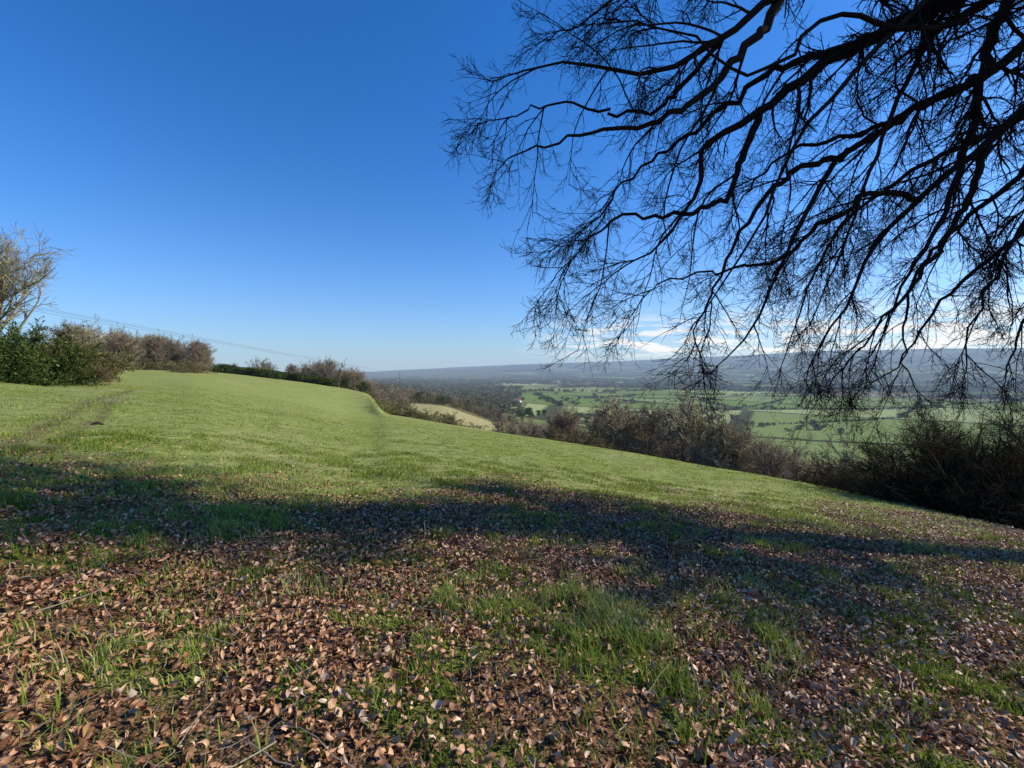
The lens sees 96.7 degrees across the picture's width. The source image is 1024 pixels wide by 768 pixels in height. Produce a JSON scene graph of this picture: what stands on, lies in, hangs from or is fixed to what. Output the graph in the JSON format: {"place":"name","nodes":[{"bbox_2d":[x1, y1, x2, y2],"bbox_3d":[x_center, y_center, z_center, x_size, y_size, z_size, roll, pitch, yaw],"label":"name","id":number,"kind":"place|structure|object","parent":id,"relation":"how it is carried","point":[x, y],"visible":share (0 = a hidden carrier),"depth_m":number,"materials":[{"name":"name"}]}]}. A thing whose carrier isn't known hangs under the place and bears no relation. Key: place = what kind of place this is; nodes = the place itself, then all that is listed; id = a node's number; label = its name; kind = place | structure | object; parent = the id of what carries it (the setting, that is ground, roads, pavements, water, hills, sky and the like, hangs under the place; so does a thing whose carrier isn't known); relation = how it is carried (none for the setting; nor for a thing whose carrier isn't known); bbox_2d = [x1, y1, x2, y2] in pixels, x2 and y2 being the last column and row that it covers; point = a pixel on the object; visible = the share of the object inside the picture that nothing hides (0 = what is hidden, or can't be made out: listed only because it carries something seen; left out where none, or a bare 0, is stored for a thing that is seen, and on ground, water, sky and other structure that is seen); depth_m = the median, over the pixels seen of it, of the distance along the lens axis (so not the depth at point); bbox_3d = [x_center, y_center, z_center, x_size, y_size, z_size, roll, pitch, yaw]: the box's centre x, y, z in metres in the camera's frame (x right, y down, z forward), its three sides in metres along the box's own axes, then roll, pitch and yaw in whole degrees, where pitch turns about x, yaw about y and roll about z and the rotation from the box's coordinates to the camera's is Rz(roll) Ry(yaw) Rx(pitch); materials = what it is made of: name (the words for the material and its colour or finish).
{"place":"outdoors","nodes":[
{"label":"outdoors","id":0,"kind":"place"},
{"bbox_2d":[0,348,1023,767],"bbox_3d":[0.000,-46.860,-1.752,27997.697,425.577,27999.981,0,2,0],"label":"grass hillside ground","id":1,"kind":"structure","parent":0,"point":[342,404],"depth_m":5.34,"materials":[{"name":"green plant"}]},
{"bbox_2d":[0,315,33,366],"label":"hedgerow bush","id":2,"kind":"object","parent":1,"relation":"on","point":[3,357],"visible":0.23,"depth_m":28.75,"materials":[{"name":"green plant"}]},
{"bbox_2d":[0,325,75,386],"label":"hedgerow bush","id":3,"kind":"object","parent":1,"relation":"on","point":[11,371],"visible":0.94,"depth_m":27.96,"materials":[{"name":"green plant"}]},
{"bbox_2d":[0,218,77,342],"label":"bare ash tree","id":4,"kind":"object","parent":1,"relation":"on","point":[6,276],"visible":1,"depth_m":30.95,"materials":[{"name":"plant"}]},
{"bbox_2d":[5,324,99,369],"bbox_3d":[-37.361,-1.569,33.456,8.812,6.058,9.356,1,2,14],"label":"hedgerow bush","id":5,"kind":"object","parent":1,"relation":"on","point":[88,343],"visible":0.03,"depth_m":35.92,"materials":[{"name":"plant"}]},
{"bbox_2d":[15,316,116,387],"bbox_3d":[-32.520,-1.537,31.188,7.596,6.145,8.056,-1,2,-30],"label":"hedgerow bush","id":6,"kind":"object","parent":1,"relation":"on","point":[71,367],"visible":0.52,"depth_m":31.00,"materials":[{"name":"green plant"}]},
{"bbox_2d":[9,320,136,368],"bbox_3d":[-37.977,-2.334,37.903,10.621,6.584,8.692,-2,3,-42],"label":"hedgerow bush","id":7,"kind":"object","parent":1,"relation":"on","point":[66,336],"visible":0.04,"depth_m":39.90,"materials":[{"name":"plant"}]},
{"bbox_2d":[40,336,137,385],"bbox_3d":[-33.543,-1.228,34.747,5.478,5.197,7.579,0,2,4],"label":"hedgerow bush","id":8,"kind":"object","parent":1,"relation":"on","point":[103,369],"visible":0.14,"depth_m":35.58,"materials":[{"name":"plant"}]},
{"bbox_2d":[90,422,104,424],"bbox_3d":[-10.651,1.023,11.730,0.320,0.115,0.322,-1,2,-29],"label":"molehill","id":9,"kind":"object","parent":1,"relation":"on","point":[97,423],"visible":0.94,"depth_m":11.66,"materials":[{"name":"brown soil"}]},
{"bbox_2d":[64,334,137,380],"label":"hedgerow bush","id":10,"kind":"object","parent":1,"relation":"on","point":[129,356],"visible":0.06,"depth_m":44.80,"materials":[{"name":"plant"}]},
{"bbox_2d":[77,337,134,382],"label":"hedgerow bush","id":11,"kind":"object","parent":1,"relation":"on","point":[117,361],"visible":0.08,"depth_m":41.43,"materials":[{"name":"brown plant"}]},
{"bbox_2d":[80,396,136,404],"bbox_3d":[-15.831,0.648,18.104,1.235,0.454,1.978,1,2,31],"label":"dry weed clump","id":12,"kind":"object","parent":1,"relation":"on","point":[111,401],"visible":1,"depth_m":17.93,"materials":[{"name":"plant"}]},
{"bbox_2d":[103,395,139,399],"bbox_3d":[-17.998,0.625,21.086,0.853,0.364,1.389,1,2,31],"label":"dry weed clump","id":13,"kind":"object","parent":1,"relation":"on","point":[128,398],"visible":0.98,"depth_m":21.06,"materials":[{"name":"plant"}]},
{"bbox_2d":[3,301,387,371],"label":"power line","id":14,"kind":"object","parent":1,"relation":"on","point":[161,331],"visible":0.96,"depth_m":69.97,"materials":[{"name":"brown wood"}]},
{"bbox_2d":[209,363,588,426],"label":"evergreen bushes","id":15,"kind":"object","parent":1,"relation":"on","point":[275,374],"visible":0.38,"depth_m":170.11,"materials":[{"name":"green plant"}]},
{"bbox_2d":[36,314,901,484],"bbox_3d":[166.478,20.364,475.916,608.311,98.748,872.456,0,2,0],"label":"bare woodland trees","id":16,"kind":"object","parent":1,"relation":"on","point":[728,452],"visible":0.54,"depth_m":73.06,"materials":[{"name":"plant"}]},
{"bbox_2d":[130,355,842,468],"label":"scrub bushes","id":17,"kind":"object","parent":1,"relation":"on","point":[387,406],"visible":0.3,"depth_m":109.36,"materials":[{"name":"plant"}]},
{"bbox_2d":[0,419,1023,767],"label":"fallen beech leaves","id":18,"kind":"object","parent":1,"relation":"on","point":[276,627],"visible":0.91,"depth_m":3.38,"materials":[{"name":"brown plant"}]},
{"bbox_2d":[0,446,1023,767],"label":"fallen twigs","id":19,"kind":"object","parent":1,"relation":"on","point":[556,604],"visible":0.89,"depth_m":3.93,"materials":[{"name":"brown wood"}]},
{"bbox_2d":[438,0,1023,469],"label":"beech tree","id":20,"kind":"object","parent":1,"relation":"on","point":[918,18],"visible":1,"depth_m":6.44,"materials":[{"name":"brown plant"}]},
{"bbox_2d":[789,457,860,490],"bbox_3d":[16.307,5.215,22.949,4.200,2.644,3.981,1,2,15],"label":"bramble bush","id":21,"kind":"object","parent":1,"relation":"on","point":[815,481],"visible":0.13,"depth_m":23.13,"materials":[{"name":"brown plant"}]},
{"bbox_2d":[789,389,1023,529],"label":"hawthorn thicket","id":22,"kind":"object","parent":1,"relation":"on","point":[972,481],"visible":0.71,"depth_m":14.91,"materials":[{"name":"brown plant"}]},
{"bbox_2d":[0,0,1023,371],"label":"sky","id":23,"kind":"structure","parent":0,"point":[273,175],"materials":[{"name":"blue"}]},
{"bbox_2d":[366,373,1023,434],"bbox_3d":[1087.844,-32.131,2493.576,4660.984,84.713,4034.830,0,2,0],"label":"distant woodland","id":24,"kind":"object","parent":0,"point":[506,402],"visible":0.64,"depth_m":1721.12,"materials":[{"name":"green plant"}]}
]}

